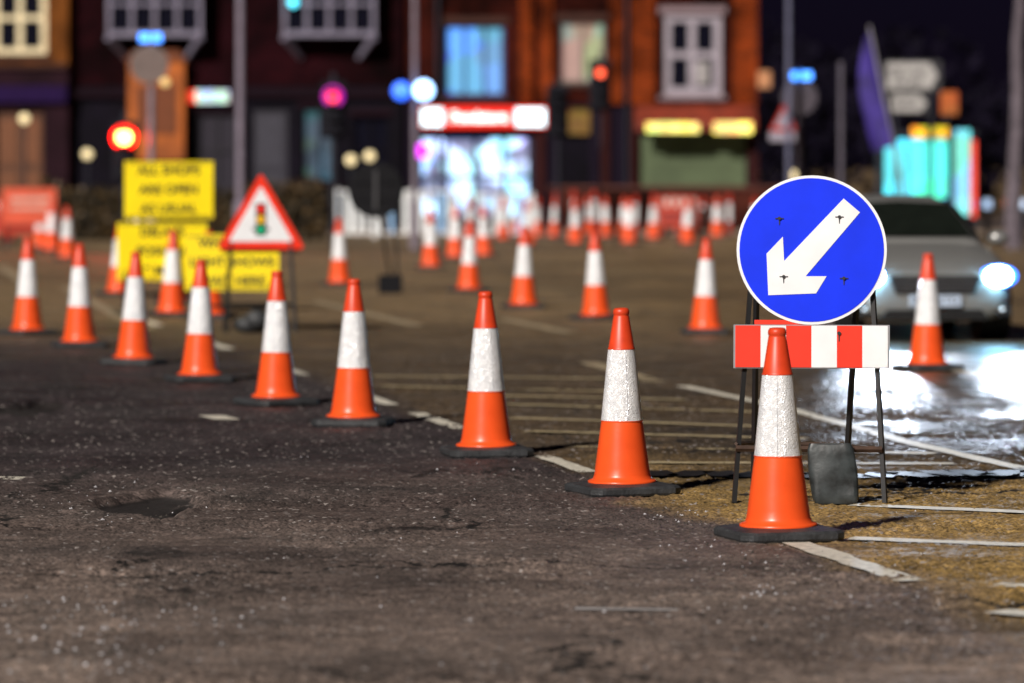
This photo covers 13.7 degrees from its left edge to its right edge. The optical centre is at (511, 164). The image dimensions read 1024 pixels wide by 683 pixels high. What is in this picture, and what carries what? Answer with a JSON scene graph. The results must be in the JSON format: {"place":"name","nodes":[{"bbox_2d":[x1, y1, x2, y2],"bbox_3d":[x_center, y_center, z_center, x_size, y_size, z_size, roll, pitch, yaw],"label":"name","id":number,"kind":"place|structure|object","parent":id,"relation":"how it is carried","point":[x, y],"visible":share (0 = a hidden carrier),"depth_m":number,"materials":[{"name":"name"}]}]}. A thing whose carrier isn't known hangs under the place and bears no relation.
{"place":"outdoors","nodes":[
{"label":"outdoors","id":0,"kind":"place"},
{"bbox_2d":[70,87,402,225],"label":"ground floor wall","id":1,"kind":"structure","parent":0,"point":[96,112],"depth_m":115.02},
{"bbox_2d":[188,90,228,102],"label":"illuminated sign","id":2,"kind":"object","parent":1,"relation":"on","point":[208,96],"visible":1,"depth_m":114.82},
{"bbox_2d":[192,105,235,190],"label":"ground window","id":3,"kind":"structure","parent":1,"relation":"in","point":[216,134],"depth_m":115.18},
{"bbox_2d":[70,0,402,85],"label":"wall","id":4,"kind":"structure","parent":1,"relation":"on","point":[270,58],"depth_m":115.00,"materials":[{"name":"red brick"}]},
{"bbox_2d":[106,0,203,59],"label":"oriel window","id":5,"kind":"structure","parent":4,"relation":"attached to","point":[164,18],"depth_m":114.36,"materials":[{"name":"paint"}]},
{"bbox_2d":[281,0,376,59],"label":"oriel window","id":6,"kind":"structure","parent":4,"relation":"attached to","point":[329,18],"depth_m":114.36,"materials":[{"name":"paint"}]},
{"bbox_2d":[289,0,297,6],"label":"alarm lamp","id":7,"kind":"object","parent":6,"relation":"attached to","point":[292,3],"visible":1,"depth_m":113.96,"materials":[{"name":"paint"}]},
{"bbox_2d":[252,108,287,190],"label":"front door","id":8,"kind":"structure","parent":1,"relation":"attached to","point":[269,143],"depth_m":115.09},
{"bbox_2d":[298,101,341,186],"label":"lit window","id":9,"kind":"structure","parent":1,"relation":"on","point":[316,155],"depth_m":115.18,"materials":[{"name":"glass"}]},
{"bbox_2d":[348,108,393,172],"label":"ground window","id":10,"kind":"structure","parent":1,"relation":"in","point":[371,128],"depth_m":115.18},
{"bbox_2d":[0,170,1023,682],"bbox_3d":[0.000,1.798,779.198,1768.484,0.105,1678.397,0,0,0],"label":"road","id":11,"kind":"structure","parent":0,"point":[68,416],"depth_m":22.12,"materials":[{"name":"asphalt"}]},
{"bbox_2d":[0,199,15,243],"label":"roadworks barrier","id":12,"kind":"object","parent":11,"relation":"on","point":[11,241],"visible":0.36,"depth_m":95.94,"materials":[{"name":"plastic"}]},
{"bbox_2d":[0,235,20,242],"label":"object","id":13,"kind":"object","parent":11,"relation":"on","point":[8,238],"visible":0.23,"depth_m":96.86,"materials":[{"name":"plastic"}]},
{"bbox_2d":[0,200,56,246],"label":"roadworks barrier","id":14,"kind":"object","parent":11,"relation":"on","point":[20,229],"visible":0.25,"depth_m":92.93,"materials":[{"name":"plastic"}]},
{"bbox_2d":[3,188,55,250],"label":"red works sign","id":15,"kind":"object","parent":11,"relation":"on","point":[25,205],"visible":0.8,"depth_m":87.99,"materials":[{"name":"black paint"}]},
{"bbox_2d":[0,238,59,335],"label":"traffic cone","id":16,"kind":"object","parent":11,"relation":"on","point":[27,319],"visible":1,"depth_m":44.41,"materials":[{"name":"plastic"}]},
{"bbox_2d":[32,224,45,248],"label":"traffic cone","id":17,"kind":"object","parent":11,"relation":"on","point":[39,236],"visible":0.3,"depth_m":89.89,"materials":[{"name":"plastic"}]},
{"bbox_2d":[37,202,59,251],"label":"traffic cone","id":18,"kind":"object","parent":11,"relation":"on","point":[51,242],"visible":0.98,"depth_m":86.91,"materials":[{"name":"plastic"}]},
{"bbox_2d":[53,207,74,259],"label":"traffic cone","id":19,"kind":"object","parent":11,"relation":"on","point":[67,251],"visible":0.9,"depth_m":79.90,"materials":[{"name":"plastic"}]},
{"bbox_2d":[51,244,108,347],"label":"traffic cone","id":20,"kind":"object","parent":11,"relation":"on","point":[79,330],"visible":1,"depth_m":41.50,"materials":[{"name":"plastic"}]},
{"bbox_2d":[94,228,126,295],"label":"traffic cone","id":21,"kind":"object","parent":11,"relation":"on","point":[115,287],"visible":0.34,"depth_m":57.89,"materials":[{"name":"plastic"}]},
{"bbox_2d":[112,112,137,222],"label":"traffic light","id":22,"kind":"object","parent":11,"relation":"on","point":[124,139],"visible":0.86,"depth_m":84.90,"materials":[{"name":"paint"}]},
{"bbox_2d":[99,252,167,365],"bbox_3d":[-3.359,1.274,38.001,0.516,0.999,0.516,1,0,13],"label":"traffic cone","id":23,"kind":"object","parent":11,"relation":"on","point":[133,348],"visible":1,"depth_m":37.91,"materials":[{"name":"plastic"}]},
{"bbox_2d":[130,33,169,222],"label":"round traffic sign","id":24,"kind":"object","parent":11,"relation":"on","point":[149,64],"visible":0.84,"depth_m":83.88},
{"bbox_2d":[117,222,206,314],"bbox_3d":[-4.124,1.230,50.276,1.050,1.110,0.584,0,0,-5],"label":"yellow information board","id":25,"kind":"object","parent":11,"relation":"on","point":[148,242],"visible":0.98,"depth_m":49.99,"materials":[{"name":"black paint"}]},
{"bbox_2d":[147,231,188,316],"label":"traffic cone","id":26,"kind":"object","parent":11,"relation":"on","point":[171,303],"visible":0.98,"depth_m":49.90,"materials":[{"name":"plastic"}]},
{"bbox_2d":[124,161,212,293],"bbox_3d":[-4.094,0.869,50.876,1.050,1.826,0.585,0,0,-5],"label":"yellow information board","id":27,"kind":"object","parent":11,"relation":"on","point":[168,189],"visible":1,"depth_m":50.60,"materials":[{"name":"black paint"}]},
{"bbox_2d":[152,281,190,302],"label":"traffic cone","id":28,"kind":"object","parent":11,"relation":"on","point":[187,299],"visible":0.07,"depth_m":54.91,"materials":[{"name":"plastic"}]},
{"bbox_2d":[39,176,330,240],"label":"hedge","id":29,"kind":"object","parent":11,"relation":"on","point":[96,215],"visible":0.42,"depth_m":99.64,"materials":[{"name":"green plant"}]},
{"bbox_2d":[164,260,235,381],"bbox_3d":[-2.552,1.277,34.959,0.512,0.993,0.512,1,-1,-17],"label":"traffic cone","id":30,"kind":"object","parent":11,"relation":"on","point":[199,363],"visible":1,"depth_m":34.86,"materials":[{"name":"plastic"}]},
{"bbox_2d":[184,231,235,319],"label":"traffic cone","id":31,"kind":"object","parent":11,"relation":"on","point":[216,299],"visible":0.27,"depth_m":49.08,"materials":[{"name":"plastic"}]},
{"bbox_2d":[185,234,278,307],"bbox_3d":[-3.006,1.266,46.276,1.020,1.041,0.584,0,0,3],"label":"yellow diversion sign","id":32,"kind":"object","parent":11,"relation":"on","point":[252,271],"visible":0.62,"depth_m":46.00,"materials":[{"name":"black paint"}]},
{"bbox_2d":[234,0,244,217],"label":"street lamp","id":33,"kind":"object","parent":11,"relation":"on","point":[240,196],"visible":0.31,"depth_m":89.93,"materials":[{"name":"metal"}]},
{"bbox_2d":[218,175,302,332],"bbox_3d":[-2.673,0.944,45.359,0.899,1.684,0.719,0,0,-4],"label":"traffic signals warning sign","id":34,"kind":"object","parent":11,"relation":"on","point":[260,222],"visible":0.95,"depth_m":45.09,"materials":[{"name":"metal"}]},
{"bbox_2d":[233,271,319,406],"bbox_3d":[-1.743,1.280,31.600,0.509,0.987,0.509,0,0,-32],"label":"traffic cone","id":35,"kind":"object","parent":11,"relation":"on","point":[276,384],"visible":1,"depth_m":31.51,"materials":[{"name":"plastic"}]},
{"bbox_2d":[322,73,344,248],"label":"traffic light","id":36,"kind":"object","parent":11,"relation":"on","point":[333,109],"visible":0.97,"depth_m":90.07,"materials":[{"name":"paint"}]},
{"bbox_2d":[319,218,349,285],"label":"traffic cone","id":37,"kind":"object","parent":11,"relation":"on","point":[339,274],"visible":0.96,"depth_m":62.60,"materials":[{"name":"plastic"}]},
{"bbox_2d":[311,279,394,426],"bbox_3d":[-1.079,1.275,29.084,0.514,0.996,0.514,0,0,7],"label":"traffic cone","id":38,"kind":"object","parent":11,"relation":"on","point":[353,404],"visible":1,"depth_m":28.99,"materials":[{"name":"plastic"}]},
{"bbox_2d":[348,162,403,293],"bbox_3d":[-1.880,0.871,59.099,0.770,1.821,0.639,0,0,0],"label":"round sign rear view","id":39,"kind":"object","parent":11,"relation":"on","point":[375,189],"visible":1,"depth_m":58.90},
{"bbox_2d":[336,189,451,237],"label":"pedestrian guardrail","id":40,"kind":"object","parent":11,"relation":"on","point":[348,220],"visible":0.54,"depth_m":103.59,"materials":[{"name":"metal"}]},
{"bbox_2d":[392,0,433,248],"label":"street lamp","id":41,"kind":"object","parent":11,"relation":"on","point":[422,90],"visible":1,"depth_m":89.95,"materials":[{"name":"metal"}]},
{"bbox_2d":[414,209,446,268],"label":"traffic cone","id":42,"kind":"object","parent":11,"relation":"on","point":[430,258],"visible":1,"depth_m":72.90,"materials":[{"name":"plastic"}]},
{"bbox_2d":[439,206,462,259],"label":"traffic cone","id":43,"kind":"object","parent":11,"relation":"on","point":[455,251],"visible":0.99,"depth_m":79.92,"materials":[{"name":"plastic"}]},
{"bbox_2d":[0,320,919,580],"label":"lane line marking","id":44,"kind":"object","parent":11,"relation":"on","point":[836,555],"visible":0.71,"depth_m":19.88,"materials":[{"name":"paint"}]},
{"bbox_2d":[446,220,491,292],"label":"traffic cone","id":45,"kind":"object","parent":11,"relation":"on","point":[469,282],"visible":0.98,"depth_m":59.41,"materials":[{"name":"plastic"}]},
{"bbox_2d":[461,198,477,241],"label":"traffic cone","id":46,"kind":"object","parent":11,"relation":"on","point":[470,213],"visible":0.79,"depth_m":97.94,"materials":[{"name":"plastic"}]},
{"bbox_2d":[439,291,533,457],"bbox_3d":[-0.159,1.273,26.069,0.516,1.000,0.516,0,0,-10],"label":"traffic cone","id":47,"kind":"object","parent":11,"relation":"on","point":[486,431],"visible":1,"depth_m":25.98,"materials":[{"name":"plastic"}]},
{"bbox_2d":[476,205,498,257],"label":"traffic cone","id":48,"kind":"object","parent":11,"relation":"on","point":[483,248],"visible":0.94,"depth_m":81.91,"materials":[{"name":"plastic"}]},
{"bbox_2d":[452,193,533,233],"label":"pedestrian guardrail","id":49,"kind":"object","parent":11,"relation":"on","point":[520,204],"visible":0.56,"depth_m":103.89,"materials":[{"name":"metal"}]},
{"bbox_2d":[492,198,514,240],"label":"traffic cone","id":50,"kind":"object","parent":11,"relation":"on","point":[503,233],"visible":1,"depth_m":99.90,"materials":[{"name":"plastic"}]},
{"bbox_2d":[0,262,1023,469],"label":"edge line marking","id":51,"kind":"object","parent":11,"relation":"on","point":[113,313],"visible":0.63,"depth_m":35.68,"materials":[{"name":"paint"}]},
{"bbox_2d":[0,455,1023,682],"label":"road grit","id":52,"kind":"object","parent":11,"relation":"on","point":[135,628],"visible":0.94,"depth_m":16.67,"materials":[{"name":"gravel"}]},
{"bbox_2d":[510,197,519,235],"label":"traffic cone","id":53,"kind":"object","parent":11,"relation":"on","point":[514,229],"visible":0.23,"depth_m":105.91,"materials":[{"name":"plastic"}]},
{"bbox_2d":[501,226,546,308],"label":"traffic cone","id":54,"kind":"object","parent":11,"relation":"on","point":[523,295],"visible":1,"depth_m":52.60,"materials":[{"name":"plastic"}]},
{"bbox_2d":[515,200,540,246],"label":"traffic cone","id":55,"kind":"object","parent":11,"relation":"on","point":[527,220],"visible":0.69,"depth_m":92.92,"materials":[{"name":"plastic"}]},
{"bbox_2d":[534,196,547,237],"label":"traffic cone","id":56,"kind":"object","parent":11,"relation":"on","point":[538,232],"visible":0.86,"depth_m":103.90,"materials":[{"name":"plastic"}]},
{"bbox_2d":[543,197,567,237],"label":"traffic cone","id":57,"kind":"object","parent":11,"relation":"on","point":[552,233],"visible":0.75,"depth_m":102.91,"materials":[{"name":"plastic"}]},
{"bbox_2d":[547,77,568,241],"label":"traffic light","id":58,"kind":"object","parent":11,"relation":"on","point":[557,110],"visible":1,"depth_m":98.08,"materials":[{"name":"paint"}]},
{"bbox_2d":[563,199,587,244],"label":"traffic cone","id":59,"kind":"object","parent":11,"relation":"on","point":[575,237],"visible":1,"depth_m":94.90,"materials":[{"name":"plastic"}]},
{"bbox_2d":[581,196,591,235],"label":"traffic cone","id":60,"kind":"object","parent":11,"relation":"on","point":[587,225],"visible":0.91,"depth_m":106.91,"materials":[{"name":"plastic"}]},
{"bbox_2d":[568,231,613,320],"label":"traffic cone","id":61,"kind":"object","parent":11,"relation":"on","point":[596,306],"visible":0.99,"depth_m":48.80,"materials":[{"name":"plastic"}]},
{"bbox_2d":[590,52,610,240],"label":"traffic light","id":62,"kind":"object","parent":11,"relation":"on","point":[600,84],"visible":1,"depth_m":100.09,"materials":[{"name":"paint"}]},
{"bbox_2d":[598,196,616,237],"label":"traffic cone","id":63,"kind":"object","parent":11,"relation":"on","point":[605,227],"visible":0.94,"depth_m":102.91,"materials":[{"name":"plastic"}]},
{"bbox_2d":[564,308,680,496],"bbox_3d":[0.594,1.273,23.069,0.516,1.000,0.516,0,0,-19],"label":"traffic cone","id":64,"kind":"object","parent":11,"relation":"on","point":[622,468],"visible":1,"depth_m":22.98,"materials":[{"name":"plastic"}]},
{"bbox_2d":[615,197,636,237],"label":"traffic cone","id":65,"kind":"object","parent":11,"relation":"on","point":[622,216],"visible":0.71,"depth_m":103.93,"materials":[{"name":"plastic"}]},
{"bbox_2d":[575,607,677,610],"bbox_3d":[0.455,1.766,16.955,0.413,0.014,0.016,0,0,7],"label":"cable offcut","id":66,"kind":"object","parent":11,"relation":"on","point":[618,609],"visible":1,"depth_m":16.95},
{"bbox_2d":[614,199,643,244],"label":"traffic cone","id":67,"kind":"object","parent":11,"relation":"on","point":[628,237],"visible":1,"depth_m":94.91,"materials":[{"name":"plastic"}]},
{"bbox_2d":[538,190,756,236],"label":"delineator posts","id":68,"kind":"object","parent":11,"relation":"on","point":[677,233],"visible":0.38,"depth_m":106.02,"materials":[{"name":"white paint"}]},
{"bbox_2d":[640,197,667,239],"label":"traffic cone","id":69,"kind":"object","parent":11,"relation":"on","point":[653,232],"visible":1,"depth_m":100.91,"materials":[{"name":"plastic"}]},
{"bbox_2d":[658,196,697,236],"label":"roadworks barrier","id":70,"kind":"object","parent":11,"relation":"on","point":[671,211],"visible":0.77,"depth_m":105.48,"materials":[{"name":"plastic"}]},
{"bbox_2d":[673,199,700,244],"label":"traffic cone","id":71,"kind":"object","parent":11,"relation":"on","point":[687,236],"visible":1,"depth_m":94.90,"materials":[{"name":"plastic"}]},
{"bbox_2d":[680,197,702,236],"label":"traffic cone","id":72,"kind":"object","parent":11,"relation":"on","point":[695,231],"visible":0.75,"depth_m":104.42,"materials":[{"name":"plastic"}]},
{"bbox_2d":[374,375,1023,615],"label":"hatched road marking","id":73,"kind":"object","parent":11,"relation":"on","point":[1013,612],"visible":0.76,"depth_m":26.16,"materials":[{"name":"paint"}]},
{"bbox_2d":[680,238,730,334],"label":"traffic cone","id":74,"kind":"object","parent":11,"relation":"on","point":[705,317],"visible":1,"depth_m":44.71,"materials":[{"name":"plastic"}]},
{"bbox_2d":[705,196,728,237],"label":"traffic cone","id":75,"kind":"object","parent":11,"relation":"on","point":[717,230],"visible":1,"depth_m":103.90,"materials":[{"name":"plastic"}]},
{"bbox_2d":[713,327,843,542],"bbox_3d":[1.264,1.273,20.279,0.516,1.000,0.516,0,0,-15],"label":"traffic cone","id":76,"kind":"object","parent":11,"relation":"on","point":[778,511],"visible":1,"depth_m":20.18,"materials":[{"name":"plastic"}]},
{"bbox_2d":[786,0,791,179],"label":"street lamp","id":77,"kind":"object","parent":11,"relation":"on","point":[788,104],"visible":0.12,"depth_m":84.45,"materials":[{"name":"metal"}]},
{"bbox_2d":[769,68,817,176],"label":"school warning sign","id":78,"kind":"object","parent":11,"relation":"on","point":[804,96],"visible":0.76,"depth_m":84.91,"materials":[{"name":"metal"}]},
{"bbox_2d":[731,175,889,503],"bbox_3d":[1.587,0.918,22.638,0.829,1.726,0.695,0,0,5],"label":"keep left sign","id":79,"kind":"object","parent":11,"relation":"on","point":[811,253],"visible":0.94,"depth_m":22.47,"materials":[{"name":"metal"}]},
{"bbox_2d":[650,470,1023,477],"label":"tar seam","id":80,"kind":"object","parent":11,"relation":"on","point":[926,473],"visible":0.68,"depth_m":24.41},
{"bbox_2d":[838,62,843,181],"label":"sign post","id":81,"kind":"object","parent":11,"relation":"on","point":[841,157],"visible":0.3,"depth_m":89.96,"materials":[{"name":"metal"}]},
{"bbox_2d":[858,25,903,194],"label":"feather flag","id":82,"kind":"object","parent":11,"relation":"on","point":[873,102],"visible":0.87,"depth_m":84.99,"materials":[{"name":"purple fabric"}]},
{"bbox_2d":[885,60,940,196],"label":"direction sign","id":83,"kind":"object","parent":11,"relation":"on","point":[912,75],"visible":0.99,"depth_m":94.98,"materials":[{"name":"metal"}]},
{"bbox_2d":[826,194,1017,338],"bbox_3d":[3.999,1.048,44.701,2.160,1.475,4.360,0,0,-6],"label":"silver car","id":84,"kind":"object","parent":11,"relation":"on","point":[975,278],"visible":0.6,"depth_m":42.98,"materials":[{"name":"paint"}]},
{"bbox_2d":[876,91,976,227],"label":"bus shelter","id":85,"kind":"object","parent":11,"relation":"on","point":[917,147],"visible":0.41,"depth_m":99.97,"materials":[{"name":"glass"}]},
{"bbox_2d":[890,254,964,370],"bbox_3d":[3.595,1.270,36.901,0.519,1.005,0.519,1,0,-19],"label":"traffic cone","id":86,"kind":"object","parent":11,"relation":"on","point":[927,352],"visible":1,"depth_m":36.81,"materials":[{"name":"plastic"}]},
{"bbox_2d":[970,200,1023,239],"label":"lit bollards","id":87,"kind":"object","parent":11,"relation":"on","point":[986,205],"visible":0.39,"depth_m":100.94,"materials":[{"name":"paint"}]},
{"bbox_2d":[1005,0,1023,248],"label":"street tree","id":88,"kind":"object","parent":11,"relation":"on","point":[1013,217],"visible":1,"depth_m":89.88,"materials":[{"name":"brown plant"}]},
{"bbox_2d":[325,215,1004,234],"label":"pavement","id":89,"kind":"structure","parent":0,"point":[997,222],"depth_m":109.29,"materials":[{"name":"concrete"}]},
{"bbox_2d":[19,111,28,187],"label":"garden lamp","id":90,"kind":"object","parent":89,"relation":"on","point":[24,118],"visible":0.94,"depth_m":108.47,"materials":[{"name":"paint"}]},
{"bbox_2d":[0,0,68,189],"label":"front wall","id":91,"kind":"structure","parent":89,"relation":"on","point":[34,84],"depth_m":114.61,"materials":[{"name":"brick"}]},
{"bbox_2d":[0,110,42,198],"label":"panelled door","id":92,"kind":"structure","parent":91,"relation":"attached to","point":[11,150],"depth_m":114.72,"materials":[{"name":"brown wood"}]},
{"bbox_2d":[0,0,50,58],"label":"sash window","id":93,"kind":"structure","parent":91,"relation":"attached to","point":[23,29],"depth_m":114.76,"materials":[{"name":"glass"}]},
{"bbox_2d":[69,0,71,188],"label":"side and rear walls","id":94,"kind":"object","parent":89,"relation":"on","point":[69,109],"visible":0.08,"depth_m":114.94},
{"bbox_2d":[82,146,91,190],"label":"garden lamp","id":95,"kind":"object","parent":89,"relation":"on","point":[86,153],"visible":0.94,"depth_m":108.47,"materials":[{"name":"paint"}]},
{"bbox_2d":[125,50,188,160],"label":"orange porch","id":96,"kind":"object","parent":89,"relation":"on","point":[170,121],"visible":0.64,"depth_m":114.50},
{"bbox_2d":[72,0,406,190],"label":"side and rear walls","id":97,"kind":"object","parent":89,"relation":"on","point":[343,38],"visible":0.07,"depth_m":123.70,"materials":[{"name":"brick"}]},
{"bbox_2d":[346,152,355,177],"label":"garden lamp","id":98,"kind":"object","parent":89,"relation":"on","point":[350,159],"visible":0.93,"depth_m":108.44,"materials":[{"name":"paint"}]},
{"bbox_2d":[365,148,374,229],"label":"garden lamp","id":99,"kind":"object","parent":89,"relation":"on","point":[369,155],"visible":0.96,"depth_m":108.45,"materials":[{"name":"paint"}]},
{"bbox_2d":[406,0,770,225],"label":"brick terrace shops","id":100,"kind":"structure","parent":89,"relation":"on","point":[688,79],"depth_m":115.02,"materials":[{"name":"brick"}]},
{"bbox_2d":[440,17,508,100],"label":"sash window","id":101,"kind":"structure","parent":100,"relation":"in","point":[474,54],"depth_m":115.16,"materials":[{"name":"glass"}]},
{"bbox_2d":[417,134,531,219],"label":"shop window","id":102,"kind":"structure","parent":100,"relation":"in","point":[470,164],"depth_m":115.19,"materials":[{"name":"glass"}]},
{"bbox_2d":[559,108,589,185],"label":"side door","id":103,"kind":"structure","parent":100,"relation":"in","point":[574,153],"depth_m":115.13,"materials":[{"name":"paint"}]},
{"bbox_2d":[555,14,607,87],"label":"sash window","id":104,"kind":"structure","parent":100,"relation":"in","point":[582,36],"depth_m":115.16,"materials":[{"name":"glass"}]},
{"bbox_2d":[659,6,725,99],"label":"sash window","id":105,"kind":"structure","parent":100,"relation":"in","point":[691,34],"depth_m":115.10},
{"bbox_2d":[549,186,771,228],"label":"brick wall","id":106,"kind":"structure","parent":89,"relation":"on","point":[742,197],"depth_m":110.50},
{"bbox_2d":[792,168,796,177],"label":"garden lamp","id":107,"kind":"object","parent":89,"relation":"on","point":[794,172],"visible":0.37,"depth_m":108.40,"materials":[{"name":"paint"}]},
{"bbox_2d":[757,0,1023,169],"label":"sky","id":108,"kind":"structure","parent":0,"point":[838,24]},
{"bbox_2d":[758,18,1023,209],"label":"distant trees","id":109,"kind":"object","parent":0,"point":[984,123],"visible":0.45,"depth_m":155.91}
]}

